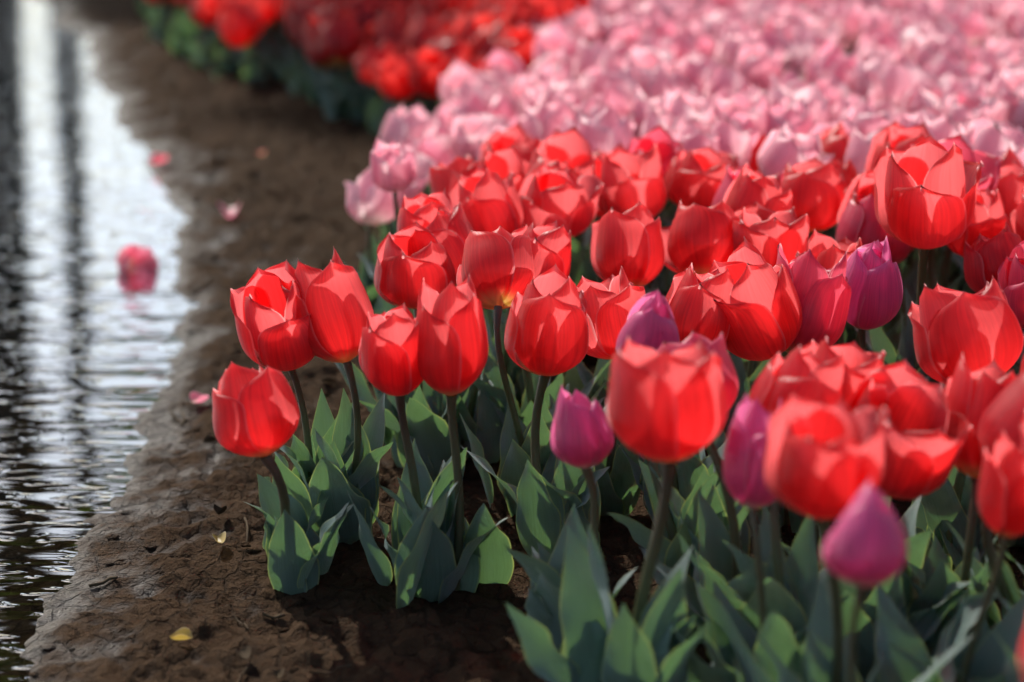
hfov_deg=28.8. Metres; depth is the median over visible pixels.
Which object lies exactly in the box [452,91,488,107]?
tulip
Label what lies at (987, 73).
tulip
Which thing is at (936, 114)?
tulip
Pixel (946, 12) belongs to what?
tulip
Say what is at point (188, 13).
tulip
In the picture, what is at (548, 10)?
tulip
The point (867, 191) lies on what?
tulip
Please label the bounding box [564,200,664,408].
tulip
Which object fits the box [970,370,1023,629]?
tulip
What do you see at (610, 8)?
tulip
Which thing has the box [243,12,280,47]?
tulip
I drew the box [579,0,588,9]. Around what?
tulip
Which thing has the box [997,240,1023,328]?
tulip
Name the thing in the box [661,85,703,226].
tulip
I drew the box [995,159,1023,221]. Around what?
tulip
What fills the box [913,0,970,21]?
tulip
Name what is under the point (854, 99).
tulip
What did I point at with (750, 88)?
tulip
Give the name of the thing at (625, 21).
tulip
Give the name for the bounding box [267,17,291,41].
tulip
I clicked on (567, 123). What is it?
tulip
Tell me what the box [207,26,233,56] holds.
tulip
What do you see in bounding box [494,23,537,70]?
tulip
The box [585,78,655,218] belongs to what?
tulip
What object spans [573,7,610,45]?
tulip
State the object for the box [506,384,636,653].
tulip
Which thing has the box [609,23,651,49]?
tulip
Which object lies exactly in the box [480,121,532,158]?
tulip
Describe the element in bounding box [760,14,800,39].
tulip
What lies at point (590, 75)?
tulip
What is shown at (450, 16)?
tulip
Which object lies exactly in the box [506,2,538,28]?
tulip
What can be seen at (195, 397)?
fallen petal
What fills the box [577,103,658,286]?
tulip
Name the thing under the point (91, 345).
pond water
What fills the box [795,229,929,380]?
tulip
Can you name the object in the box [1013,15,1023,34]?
tulip
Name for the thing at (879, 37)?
tulip
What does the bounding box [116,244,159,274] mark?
tulip head
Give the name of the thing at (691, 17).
tulip
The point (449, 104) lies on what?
tulip
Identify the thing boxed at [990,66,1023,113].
tulip
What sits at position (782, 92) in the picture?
tulip
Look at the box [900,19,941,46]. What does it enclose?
tulip
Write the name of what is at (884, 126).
tulip
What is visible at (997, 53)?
tulip
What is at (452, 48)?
tulip
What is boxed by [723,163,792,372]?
tulip
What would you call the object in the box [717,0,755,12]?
tulip
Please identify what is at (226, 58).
tulip
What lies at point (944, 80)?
tulip
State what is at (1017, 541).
tulip
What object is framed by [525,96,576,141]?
tulip
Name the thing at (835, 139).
tulip
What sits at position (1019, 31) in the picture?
tulip
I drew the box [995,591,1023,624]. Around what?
tulip
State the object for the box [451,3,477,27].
tulip
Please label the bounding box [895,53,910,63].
tulip
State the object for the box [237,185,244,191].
dead leaf
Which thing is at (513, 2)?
tulip
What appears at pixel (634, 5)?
tulip
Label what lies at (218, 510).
dead leaf
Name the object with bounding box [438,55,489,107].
tulip
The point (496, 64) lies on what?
tulip
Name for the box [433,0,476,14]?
tulip
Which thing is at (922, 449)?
tulip
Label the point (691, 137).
tulip
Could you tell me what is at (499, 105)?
tulip
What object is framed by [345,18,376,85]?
tulip
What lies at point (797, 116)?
tulip
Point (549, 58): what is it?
tulip
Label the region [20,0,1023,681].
ground
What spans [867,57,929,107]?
tulip
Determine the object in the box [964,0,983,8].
tulip
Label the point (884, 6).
tulip
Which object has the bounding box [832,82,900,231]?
tulip
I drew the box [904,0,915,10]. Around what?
tulip
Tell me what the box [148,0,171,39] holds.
tulip
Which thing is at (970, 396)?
tulip
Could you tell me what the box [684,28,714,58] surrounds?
tulip
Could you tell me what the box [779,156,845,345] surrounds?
tulip
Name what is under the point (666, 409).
tulip
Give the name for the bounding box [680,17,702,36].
tulip
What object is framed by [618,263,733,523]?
tulip
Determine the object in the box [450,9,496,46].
tulip
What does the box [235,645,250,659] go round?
dead leaf
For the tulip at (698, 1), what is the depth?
2.96 m
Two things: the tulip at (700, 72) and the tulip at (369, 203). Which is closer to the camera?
the tulip at (369, 203)
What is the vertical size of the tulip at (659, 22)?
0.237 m
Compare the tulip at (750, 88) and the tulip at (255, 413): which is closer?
the tulip at (255, 413)
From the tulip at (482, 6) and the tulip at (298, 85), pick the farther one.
the tulip at (298, 85)
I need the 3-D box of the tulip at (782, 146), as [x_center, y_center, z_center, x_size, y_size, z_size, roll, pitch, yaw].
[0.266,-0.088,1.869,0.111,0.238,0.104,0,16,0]
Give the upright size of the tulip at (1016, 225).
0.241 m
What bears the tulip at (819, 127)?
on the ground
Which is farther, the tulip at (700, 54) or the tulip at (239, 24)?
the tulip at (239, 24)
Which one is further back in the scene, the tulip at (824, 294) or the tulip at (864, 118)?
the tulip at (864, 118)
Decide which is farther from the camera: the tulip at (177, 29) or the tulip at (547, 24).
the tulip at (177, 29)
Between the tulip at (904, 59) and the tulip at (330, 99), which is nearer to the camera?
the tulip at (904, 59)
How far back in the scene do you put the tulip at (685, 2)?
2.87 m
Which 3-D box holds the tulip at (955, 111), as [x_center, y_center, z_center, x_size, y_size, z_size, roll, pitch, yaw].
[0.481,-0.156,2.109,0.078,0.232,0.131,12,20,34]
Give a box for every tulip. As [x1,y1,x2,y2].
[137,0,151,14]
[142,0,178,42]
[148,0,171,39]
[149,1,178,23]
[168,0,201,57]
[170,0,216,68]
[179,0,217,43]
[181,5,202,44]
[193,0,237,79]
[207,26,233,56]
[212,361,352,594]
[215,0,240,65]
[215,0,266,85]
[224,0,279,70]
[230,259,392,526]
[240,0,301,81]
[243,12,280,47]
[257,0,289,71]
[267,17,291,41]
[270,0,336,95]
[272,246,384,544]
[274,19,291,53]
[276,0,310,71]
[280,0,309,62]
[292,11,346,76]
[304,0,334,104]
[304,9,361,116]
[306,39,342,118]
[317,14,370,122]
[325,0,375,72]
[336,188,462,444]
[344,166,399,310]
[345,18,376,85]
[346,303,466,601]
[352,33,398,135]
[355,5,377,29]
[358,145,529,277]
[359,221,455,480]
[364,144,435,243]
[365,13,405,120]
[370,138,417,317]
[371,50,428,127]
[378,272,513,608]
[379,103,438,236]
[380,104,434,193]
[383,42,426,107]
[387,10,415,102]
[394,43,450,114]
[400,0,417,7]
[401,38,437,117]
[402,10,451,54]
[404,119,463,183]
[408,4,445,21]
[408,202,502,462]
[412,8,466,103]
[426,30,473,116]
[426,96,463,184]
[429,92,486,188]
[429,153,484,312]
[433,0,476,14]
[434,102,450,130]
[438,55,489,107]
[439,58,484,103]
[449,53,481,65]
[449,112,495,161]
[449,164,524,401]
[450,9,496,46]
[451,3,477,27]
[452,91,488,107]
[456,78,503,101]
[456,226,607,516]
[461,264,609,556]
[468,18,502,58]
[472,82,496,101]
[473,220,611,426]
[475,0,509,30]
[475,110,509,127]
[476,0,509,14]
[477,88,515,161]
[478,123,528,161]
[480,62,498,72]
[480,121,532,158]
[482,64,516,97]
[483,48,527,77]
[484,151,582,352]
[487,0,516,9]
[493,1,541,30]
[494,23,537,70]
[504,137,539,312]
[505,336,727,681]
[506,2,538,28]
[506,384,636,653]
[509,72,529,116]
[509,113,524,128]
[514,0,527,6]
[518,163,603,385]
[519,14,552,31]
[520,77,559,112]
[521,127,592,285]
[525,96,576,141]
[526,45,571,76]
[527,0,566,27]
[528,125,602,175]
[529,0,580,13]
[529,74,536,87]
[531,61,570,86]
[533,16,574,33]
[533,22,578,63]
[536,76,583,109]
[549,265,645,515]
[550,114,590,280]
[551,86,581,106]
[554,50,576,73]
[555,114,600,250]
[556,6,582,25]
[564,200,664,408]
[569,102,638,136]
[571,68,575,80]
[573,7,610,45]
[574,36,619,80]
[574,62,601,91]
[574,95,597,241]
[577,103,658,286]
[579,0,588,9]
[581,77,588,100]
[585,72,594,80]
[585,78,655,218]
[586,59,662,220]
[589,0,623,17]
[591,144,665,293]
[595,142,655,287]
[597,124,684,282]
[602,10,642,44]
[607,7,636,22]
[607,289,749,574]
[608,39,628,57]
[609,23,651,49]
[611,48,623,67]
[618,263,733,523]
[623,44,675,74]
[624,0,645,11]
[628,1,639,12]
[631,84,677,226]
[633,62,677,213]
[634,0,664,18]
[637,32,678,63]
[639,107,686,294]
[639,331,781,644]
[642,0,690,6]
[642,9,683,37]
[657,0,690,18]
[658,120,718,296]
[660,107,753,225]
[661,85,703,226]
[661,87,717,133]
[661,200,740,353]
[662,28,693,60]
[663,146,737,288]
[672,53,711,74]
[672,67,690,88]
[672,391,808,681]
[675,9,703,23]
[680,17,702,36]
[681,82,704,97]
[683,56,719,95]
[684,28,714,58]
[689,0,717,20]
[692,50,724,65]
[693,0,728,3]
[694,47,713,59]
[694,237,802,537]
[698,345,844,643]
[701,7,742,36]
[704,63,747,96]
[705,115,760,167]
[708,88,770,134]
[711,0,729,9]
[711,84,757,98]
[712,20,751,53]
[712,163,783,205]
[715,29,757,64]
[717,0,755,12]
[722,37,750,69]
[722,201,808,436]
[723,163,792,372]
[731,0,744,3]
[732,40,782,90]
[733,393,973,681]
[735,10,754,29]
[742,243,850,533]
[743,0,791,31]
[745,83,787,104]
[749,28,784,39]
[749,131,767,173]
[757,29,792,74]
[757,121,834,175]
[758,20,772,33]
[759,336,931,609]
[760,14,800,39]
[765,97,821,233]
[769,67,820,89]
[771,83,823,104]
[773,0,797,4]
[775,477,906,681]
[777,11,804,27]
[778,0,801,15]
[778,80,794,91]
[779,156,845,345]
[780,93,837,233]
[785,81,835,239]
[787,21,841,45]
[787,33,819,81]
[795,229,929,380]
[797,0,812,12]
[800,0,827,8]
[801,9,837,44]
[803,0,825,18]
[805,36,864,83]
[805,43,841,75]
[807,116,861,236]
[816,72,850,237]
[818,0,830,19]
[819,60,853,92]
[820,0,863,55]
[820,120,849,240]
[831,91,874,226]
[831,158,858,344]
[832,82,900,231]
[835,193,910,355]
[837,40,854,51]
[837,170,913,351]
[838,105,889,119]
[839,358,998,681]
[843,97,901,136]
[844,125,918,266]
[844,180,916,354]
[846,236,902,351]
[847,53,893,98]
[854,119,938,342]
[855,3,893,43]
[855,134,983,388]
[856,0,866,8]
[856,26,904,56]
[858,42,899,63]
[860,11,894,36]
[864,1,895,12]
[866,0,906,12]
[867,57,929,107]
[875,430,1023,681]
[878,124,926,275]
[886,8,910,25]
[894,15,920,34]
[894,106,951,277]
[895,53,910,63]
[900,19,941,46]
[900,81,949,114]
[901,112,974,290]
[901,352,1015,639]
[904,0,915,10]
[904,31,929,58]
[904,133,1001,303]
[906,11,931,24]
[908,275,1023,569]
[910,33,958,69]
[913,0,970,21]
[913,245,952,292]
[918,67,935,79]
[919,73,987,114]
[922,68,958,86]
[924,48,968,81]
[926,122,970,292]
[927,21,951,28]
[930,29,974,64]
[931,4,958,25]
[931,23,970,44]
[931,106,940,117]
[934,51,982,75]
[935,118,973,249]
[935,246,963,289]
[941,7,987,45]
[941,88,997,253]
[942,111,1023,292]
[947,188,1009,293]
[948,72,1011,122]
[950,0,963,5]
[951,412,1023,681]
[963,222,1021,373]
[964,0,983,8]
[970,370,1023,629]
[971,18,1010,48]
[972,44,982,61]
[974,63,999,84]
[980,34,1023,70]
[983,0,1012,19]
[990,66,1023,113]
[990,119,1011,126]
[993,531,1023,547]
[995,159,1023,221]
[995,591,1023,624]
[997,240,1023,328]
[997,356,1023,572]
[1001,146,1022,167]
[1002,0,1023,38]
[1005,55,1023,70]
[1006,95,1023,130]
[1009,188,1023,376]
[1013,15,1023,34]
[1013,19,1023,40]
[1016,144,1023,166]
[1018,632,1023,681]
[1019,0,1023,21]
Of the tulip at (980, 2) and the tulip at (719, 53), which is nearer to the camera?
the tulip at (719, 53)
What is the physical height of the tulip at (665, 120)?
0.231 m
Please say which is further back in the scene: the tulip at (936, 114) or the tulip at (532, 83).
the tulip at (532, 83)
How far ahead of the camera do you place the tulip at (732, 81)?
2.21 m
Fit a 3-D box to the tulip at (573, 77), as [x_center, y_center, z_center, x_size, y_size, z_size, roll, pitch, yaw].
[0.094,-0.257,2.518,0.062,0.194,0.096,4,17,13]
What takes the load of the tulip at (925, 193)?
on the ground
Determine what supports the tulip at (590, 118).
on the ground
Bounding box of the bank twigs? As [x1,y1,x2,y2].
[89,175,365,681]
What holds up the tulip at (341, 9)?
on the ground
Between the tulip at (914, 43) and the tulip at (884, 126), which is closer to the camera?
the tulip at (884, 126)
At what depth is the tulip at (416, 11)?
3.02 m
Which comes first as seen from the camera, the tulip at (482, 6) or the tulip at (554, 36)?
the tulip at (554, 36)
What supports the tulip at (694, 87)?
on the ground
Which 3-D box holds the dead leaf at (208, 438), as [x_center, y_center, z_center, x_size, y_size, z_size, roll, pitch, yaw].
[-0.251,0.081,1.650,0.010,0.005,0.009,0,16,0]
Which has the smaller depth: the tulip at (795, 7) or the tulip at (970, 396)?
the tulip at (970, 396)
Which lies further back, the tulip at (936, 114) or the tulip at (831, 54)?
the tulip at (831, 54)
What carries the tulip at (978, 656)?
on the ground
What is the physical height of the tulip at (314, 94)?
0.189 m
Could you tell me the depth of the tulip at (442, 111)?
2.36 m
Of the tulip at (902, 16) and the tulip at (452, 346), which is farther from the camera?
the tulip at (902, 16)
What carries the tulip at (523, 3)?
on the ground
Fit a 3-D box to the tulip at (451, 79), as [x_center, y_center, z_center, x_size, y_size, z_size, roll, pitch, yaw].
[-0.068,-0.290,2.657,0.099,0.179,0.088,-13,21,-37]
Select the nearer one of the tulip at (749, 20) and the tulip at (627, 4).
the tulip at (749, 20)
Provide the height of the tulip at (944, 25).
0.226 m
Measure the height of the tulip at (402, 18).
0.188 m
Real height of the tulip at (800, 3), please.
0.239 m
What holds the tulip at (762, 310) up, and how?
on the ground
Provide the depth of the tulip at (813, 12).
2.87 m
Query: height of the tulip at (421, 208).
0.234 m
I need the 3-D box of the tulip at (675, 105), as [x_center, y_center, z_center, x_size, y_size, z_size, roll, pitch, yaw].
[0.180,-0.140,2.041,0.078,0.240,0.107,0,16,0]
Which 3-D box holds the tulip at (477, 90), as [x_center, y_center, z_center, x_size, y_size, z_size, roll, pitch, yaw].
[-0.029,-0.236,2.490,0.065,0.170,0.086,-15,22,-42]
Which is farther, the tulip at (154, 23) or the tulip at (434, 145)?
the tulip at (154, 23)
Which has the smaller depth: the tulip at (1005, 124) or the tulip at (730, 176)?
the tulip at (730, 176)
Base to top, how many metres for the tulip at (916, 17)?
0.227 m
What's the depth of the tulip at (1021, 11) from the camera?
2.72 m
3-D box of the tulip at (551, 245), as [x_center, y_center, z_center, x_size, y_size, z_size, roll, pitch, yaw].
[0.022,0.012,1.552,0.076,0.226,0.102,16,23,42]
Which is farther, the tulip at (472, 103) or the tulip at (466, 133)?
the tulip at (472, 103)
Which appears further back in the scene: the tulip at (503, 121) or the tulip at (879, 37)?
the tulip at (879, 37)
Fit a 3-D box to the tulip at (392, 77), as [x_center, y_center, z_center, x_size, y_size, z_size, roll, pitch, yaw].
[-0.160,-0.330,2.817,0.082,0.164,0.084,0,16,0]
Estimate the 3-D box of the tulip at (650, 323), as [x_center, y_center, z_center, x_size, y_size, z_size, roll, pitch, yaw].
[0.110,0.082,1.287,0.100,0.242,0.076,0,16,0]
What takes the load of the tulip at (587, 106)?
on the ground
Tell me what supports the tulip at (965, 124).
on the ground
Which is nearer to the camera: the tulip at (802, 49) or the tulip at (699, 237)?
the tulip at (699, 237)
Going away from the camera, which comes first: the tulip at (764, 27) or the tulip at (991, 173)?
the tulip at (991, 173)
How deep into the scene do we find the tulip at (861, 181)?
1.67 m
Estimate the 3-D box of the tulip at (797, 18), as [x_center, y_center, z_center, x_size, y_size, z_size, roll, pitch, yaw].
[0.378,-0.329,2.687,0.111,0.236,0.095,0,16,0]
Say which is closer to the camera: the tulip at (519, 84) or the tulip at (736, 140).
the tulip at (736, 140)
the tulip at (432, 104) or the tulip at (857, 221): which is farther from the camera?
the tulip at (432, 104)
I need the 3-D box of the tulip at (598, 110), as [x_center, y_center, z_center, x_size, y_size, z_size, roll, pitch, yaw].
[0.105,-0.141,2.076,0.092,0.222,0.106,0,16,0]
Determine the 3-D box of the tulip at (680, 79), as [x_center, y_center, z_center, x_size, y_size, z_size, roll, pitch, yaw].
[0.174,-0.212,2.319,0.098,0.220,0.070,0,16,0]
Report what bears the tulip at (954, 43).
on the ground
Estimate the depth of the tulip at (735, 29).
2.53 m
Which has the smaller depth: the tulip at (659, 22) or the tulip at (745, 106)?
the tulip at (745, 106)
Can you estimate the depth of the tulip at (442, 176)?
1.78 m
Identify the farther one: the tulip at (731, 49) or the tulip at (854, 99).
the tulip at (731, 49)
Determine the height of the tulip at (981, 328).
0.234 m
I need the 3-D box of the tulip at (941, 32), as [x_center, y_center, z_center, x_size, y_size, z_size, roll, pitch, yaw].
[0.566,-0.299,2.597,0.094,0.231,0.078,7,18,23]
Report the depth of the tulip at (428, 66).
2.73 m
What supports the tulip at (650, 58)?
on the ground
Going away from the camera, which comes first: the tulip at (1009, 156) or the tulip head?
the tulip at (1009, 156)
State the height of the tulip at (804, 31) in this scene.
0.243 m
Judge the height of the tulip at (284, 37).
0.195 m
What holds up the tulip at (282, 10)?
on the ground
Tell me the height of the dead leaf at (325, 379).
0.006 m
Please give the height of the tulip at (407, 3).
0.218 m
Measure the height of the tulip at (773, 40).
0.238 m
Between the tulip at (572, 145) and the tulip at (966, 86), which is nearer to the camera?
the tulip at (572, 145)
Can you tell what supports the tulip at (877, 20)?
on the ground
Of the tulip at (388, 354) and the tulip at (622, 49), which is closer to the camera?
the tulip at (388, 354)
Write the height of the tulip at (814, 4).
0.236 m
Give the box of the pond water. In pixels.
[0,0,198,681]
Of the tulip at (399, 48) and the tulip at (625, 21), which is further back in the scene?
the tulip at (399, 48)
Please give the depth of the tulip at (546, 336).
1.35 m
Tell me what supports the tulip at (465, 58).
on the ground
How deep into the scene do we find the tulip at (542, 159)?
1.77 m
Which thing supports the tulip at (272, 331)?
on the ground
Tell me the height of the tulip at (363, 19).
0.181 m
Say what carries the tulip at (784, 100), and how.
on the ground
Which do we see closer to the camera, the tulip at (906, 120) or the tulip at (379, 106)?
the tulip at (906, 120)
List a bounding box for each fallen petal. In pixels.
[150,153,167,163]
[170,627,192,639]
[189,392,208,402]
[212,531,225,543]
[218,201,240,217]
[256,149,265,154]
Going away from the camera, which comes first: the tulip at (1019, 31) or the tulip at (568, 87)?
the tulip at (568, 87)
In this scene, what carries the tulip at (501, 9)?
on the ground
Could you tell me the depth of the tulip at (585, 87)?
2.25 m
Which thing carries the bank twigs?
on the ground
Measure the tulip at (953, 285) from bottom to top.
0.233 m
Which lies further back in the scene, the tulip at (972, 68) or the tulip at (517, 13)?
the tulip at (517, 13)
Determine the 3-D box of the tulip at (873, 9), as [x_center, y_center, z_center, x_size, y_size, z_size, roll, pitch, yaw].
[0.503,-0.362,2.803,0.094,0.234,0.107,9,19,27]
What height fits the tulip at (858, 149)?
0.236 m
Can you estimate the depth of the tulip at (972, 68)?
2.35 m
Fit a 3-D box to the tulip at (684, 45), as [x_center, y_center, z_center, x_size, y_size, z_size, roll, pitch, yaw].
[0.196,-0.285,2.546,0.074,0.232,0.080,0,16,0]
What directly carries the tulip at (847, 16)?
on the ground
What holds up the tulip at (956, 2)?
on the ground
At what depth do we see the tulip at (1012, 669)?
1.05 m
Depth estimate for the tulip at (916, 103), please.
2.14 m
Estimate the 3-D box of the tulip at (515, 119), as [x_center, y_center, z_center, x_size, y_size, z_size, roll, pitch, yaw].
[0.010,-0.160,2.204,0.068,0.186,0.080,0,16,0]
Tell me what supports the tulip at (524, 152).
on the ground
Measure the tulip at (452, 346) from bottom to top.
0.242 m
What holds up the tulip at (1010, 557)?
on the ground
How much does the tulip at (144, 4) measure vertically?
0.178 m
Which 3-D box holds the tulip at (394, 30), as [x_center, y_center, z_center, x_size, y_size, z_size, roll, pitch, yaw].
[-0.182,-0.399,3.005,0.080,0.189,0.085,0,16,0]
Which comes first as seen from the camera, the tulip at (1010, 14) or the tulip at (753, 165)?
the tulip at (753, 165)
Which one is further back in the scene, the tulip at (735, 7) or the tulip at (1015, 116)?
the tulip at (735, 7)
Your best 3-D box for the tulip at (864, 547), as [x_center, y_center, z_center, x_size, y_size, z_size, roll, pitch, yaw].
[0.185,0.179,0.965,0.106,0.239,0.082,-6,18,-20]
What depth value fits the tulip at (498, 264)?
1.41 m
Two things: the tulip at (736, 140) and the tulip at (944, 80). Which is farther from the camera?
the tulip at (944, 80)
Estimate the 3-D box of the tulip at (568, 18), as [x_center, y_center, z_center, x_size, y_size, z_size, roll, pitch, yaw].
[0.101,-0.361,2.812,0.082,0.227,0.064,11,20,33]
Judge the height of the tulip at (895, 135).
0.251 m
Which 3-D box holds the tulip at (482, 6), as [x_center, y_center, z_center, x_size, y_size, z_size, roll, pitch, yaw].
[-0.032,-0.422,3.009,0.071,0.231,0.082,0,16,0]
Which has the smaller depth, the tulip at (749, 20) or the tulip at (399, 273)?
the tulip at (399, 273)
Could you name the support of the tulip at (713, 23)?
on the ground
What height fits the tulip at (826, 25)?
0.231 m
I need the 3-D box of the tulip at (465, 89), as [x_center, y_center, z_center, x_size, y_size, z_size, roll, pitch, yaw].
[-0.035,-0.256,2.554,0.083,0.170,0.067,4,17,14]
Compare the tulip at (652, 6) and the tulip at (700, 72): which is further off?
the tulip at (652, 6)
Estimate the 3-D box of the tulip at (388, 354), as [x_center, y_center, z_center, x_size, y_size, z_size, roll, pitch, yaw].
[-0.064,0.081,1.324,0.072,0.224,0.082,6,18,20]
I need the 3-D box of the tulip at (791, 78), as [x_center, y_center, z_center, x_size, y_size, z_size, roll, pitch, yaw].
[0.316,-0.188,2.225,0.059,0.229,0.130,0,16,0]
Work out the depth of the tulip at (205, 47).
3.57 m
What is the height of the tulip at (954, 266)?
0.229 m
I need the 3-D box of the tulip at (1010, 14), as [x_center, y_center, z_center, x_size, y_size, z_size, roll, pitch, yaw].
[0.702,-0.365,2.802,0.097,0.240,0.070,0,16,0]
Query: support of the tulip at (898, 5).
on the ground
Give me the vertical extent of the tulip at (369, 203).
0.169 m
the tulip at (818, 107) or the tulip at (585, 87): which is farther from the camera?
the tulip at (585, 87)
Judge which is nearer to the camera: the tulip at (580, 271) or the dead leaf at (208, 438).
the dead leaf at (208, 438)
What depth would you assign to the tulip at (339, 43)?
2.99 m
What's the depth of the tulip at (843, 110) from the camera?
2.03 m
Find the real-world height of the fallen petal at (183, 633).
0.007 m
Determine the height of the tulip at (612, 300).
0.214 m
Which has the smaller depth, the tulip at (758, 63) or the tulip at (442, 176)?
the tulip at (442, 176)
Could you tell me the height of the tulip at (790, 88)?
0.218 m
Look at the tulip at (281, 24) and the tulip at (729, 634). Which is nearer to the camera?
the tulip at (729, 634)
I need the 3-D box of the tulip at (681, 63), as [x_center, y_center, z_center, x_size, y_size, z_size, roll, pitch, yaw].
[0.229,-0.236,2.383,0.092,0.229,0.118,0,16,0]
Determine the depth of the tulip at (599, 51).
2.41 m
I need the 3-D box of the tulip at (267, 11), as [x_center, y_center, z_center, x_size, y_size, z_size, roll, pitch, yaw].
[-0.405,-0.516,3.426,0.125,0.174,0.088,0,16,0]
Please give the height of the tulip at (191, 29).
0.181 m
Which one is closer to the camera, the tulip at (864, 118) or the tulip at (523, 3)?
the tulip at (864, 118)
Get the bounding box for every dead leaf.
[181,128,189,134]
[203,435,215,441]
[213,504,226,513]
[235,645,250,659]
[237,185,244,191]
[272,668,283,678]
[321,377,337,381]
[350,165,359,169]
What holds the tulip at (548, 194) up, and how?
on the ground
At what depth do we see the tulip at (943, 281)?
1.77 m
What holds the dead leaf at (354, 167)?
on the ground
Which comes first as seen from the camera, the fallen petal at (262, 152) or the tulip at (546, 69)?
the tulip at (546, 69)
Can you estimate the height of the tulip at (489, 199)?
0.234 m
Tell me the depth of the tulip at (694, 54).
2.42 m
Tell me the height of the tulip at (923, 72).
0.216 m
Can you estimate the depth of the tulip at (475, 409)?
1.55 m
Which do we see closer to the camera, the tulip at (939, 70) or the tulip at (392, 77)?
the tulip at (939, 70)
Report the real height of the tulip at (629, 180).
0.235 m
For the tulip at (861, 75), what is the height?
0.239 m
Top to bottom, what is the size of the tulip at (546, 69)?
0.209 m
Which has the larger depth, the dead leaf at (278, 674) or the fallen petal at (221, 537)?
the fallen petal at (221, 537)
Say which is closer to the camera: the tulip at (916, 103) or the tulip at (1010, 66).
the tulip at (916, 103)
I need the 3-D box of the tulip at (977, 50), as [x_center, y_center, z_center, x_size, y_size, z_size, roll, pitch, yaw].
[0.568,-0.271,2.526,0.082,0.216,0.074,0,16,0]
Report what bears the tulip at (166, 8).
on the ground
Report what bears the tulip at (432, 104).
on the ground
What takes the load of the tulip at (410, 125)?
on the ground
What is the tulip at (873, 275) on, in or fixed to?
on the ground
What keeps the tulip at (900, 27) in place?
on the ground
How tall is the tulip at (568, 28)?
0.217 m
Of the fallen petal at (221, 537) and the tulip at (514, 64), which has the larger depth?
the tulip at (514, 64)
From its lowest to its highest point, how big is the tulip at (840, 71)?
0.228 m
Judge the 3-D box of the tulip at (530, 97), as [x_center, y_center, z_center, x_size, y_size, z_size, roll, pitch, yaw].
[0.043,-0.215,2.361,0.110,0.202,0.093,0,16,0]
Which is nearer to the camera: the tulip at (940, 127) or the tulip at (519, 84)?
the tulip at (940, 127)
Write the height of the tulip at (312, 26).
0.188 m
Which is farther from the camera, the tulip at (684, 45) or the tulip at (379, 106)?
the tulip at (379, 106)
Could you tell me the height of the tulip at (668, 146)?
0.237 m
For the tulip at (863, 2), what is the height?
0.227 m
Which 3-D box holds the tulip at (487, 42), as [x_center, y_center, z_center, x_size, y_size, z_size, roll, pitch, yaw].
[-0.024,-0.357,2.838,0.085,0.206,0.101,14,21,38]
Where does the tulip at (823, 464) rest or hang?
on the ground
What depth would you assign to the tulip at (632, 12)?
2.84 m
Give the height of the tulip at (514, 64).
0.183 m
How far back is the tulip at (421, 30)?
2.89 m
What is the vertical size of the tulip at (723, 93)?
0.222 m
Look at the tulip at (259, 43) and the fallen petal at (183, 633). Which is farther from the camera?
the tulip at (259, 43)
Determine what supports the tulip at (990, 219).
on the ground
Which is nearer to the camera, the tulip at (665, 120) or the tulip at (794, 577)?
the tulip at (794, 577)
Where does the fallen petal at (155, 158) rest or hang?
on the ground
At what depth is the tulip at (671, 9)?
2.76 m
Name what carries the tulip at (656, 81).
on the ground
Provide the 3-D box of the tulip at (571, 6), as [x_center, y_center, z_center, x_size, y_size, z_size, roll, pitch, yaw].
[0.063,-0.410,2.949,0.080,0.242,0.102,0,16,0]
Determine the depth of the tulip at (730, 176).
1.69 m
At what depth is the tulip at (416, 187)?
2.06 m
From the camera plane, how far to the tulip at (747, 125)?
1.97 m
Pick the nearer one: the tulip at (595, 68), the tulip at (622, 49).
the tulip at (595, 68)
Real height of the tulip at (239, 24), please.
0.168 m
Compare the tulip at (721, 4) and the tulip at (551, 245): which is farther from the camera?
the tulip at (721, 4)
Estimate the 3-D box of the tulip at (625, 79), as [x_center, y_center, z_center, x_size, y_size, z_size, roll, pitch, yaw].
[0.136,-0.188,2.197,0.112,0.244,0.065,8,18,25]
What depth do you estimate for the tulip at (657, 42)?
2.45 m
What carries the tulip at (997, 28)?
on the ground
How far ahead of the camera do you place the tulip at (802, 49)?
2.46 m
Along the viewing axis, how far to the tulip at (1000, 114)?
2.13 m
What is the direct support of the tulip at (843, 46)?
on the ground
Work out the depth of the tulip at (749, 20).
2.69 m
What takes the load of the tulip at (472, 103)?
on the ground
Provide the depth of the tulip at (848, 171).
1.79 m
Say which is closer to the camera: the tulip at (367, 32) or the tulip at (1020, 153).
the tulip at (1020, 153)
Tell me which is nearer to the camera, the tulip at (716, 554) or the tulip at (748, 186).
the tulip at (716, 554)
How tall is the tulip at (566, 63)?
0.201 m
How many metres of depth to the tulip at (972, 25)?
2.66 m
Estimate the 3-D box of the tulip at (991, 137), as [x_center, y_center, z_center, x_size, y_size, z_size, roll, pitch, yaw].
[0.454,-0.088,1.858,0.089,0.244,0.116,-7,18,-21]
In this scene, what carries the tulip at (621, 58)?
on the ground
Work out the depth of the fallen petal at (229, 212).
2.45 m
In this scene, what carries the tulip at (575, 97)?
on the ground
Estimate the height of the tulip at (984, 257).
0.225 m
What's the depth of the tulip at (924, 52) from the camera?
2.43 m
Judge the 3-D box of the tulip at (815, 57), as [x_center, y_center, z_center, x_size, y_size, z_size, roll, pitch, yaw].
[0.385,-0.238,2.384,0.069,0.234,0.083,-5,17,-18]
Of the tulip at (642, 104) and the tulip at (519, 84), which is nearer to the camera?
the tulip at (642, 104)
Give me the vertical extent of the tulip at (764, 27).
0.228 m
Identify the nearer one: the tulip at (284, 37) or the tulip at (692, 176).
the tulip at (692, 176)
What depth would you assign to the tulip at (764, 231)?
1.55 m
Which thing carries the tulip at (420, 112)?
on the ground

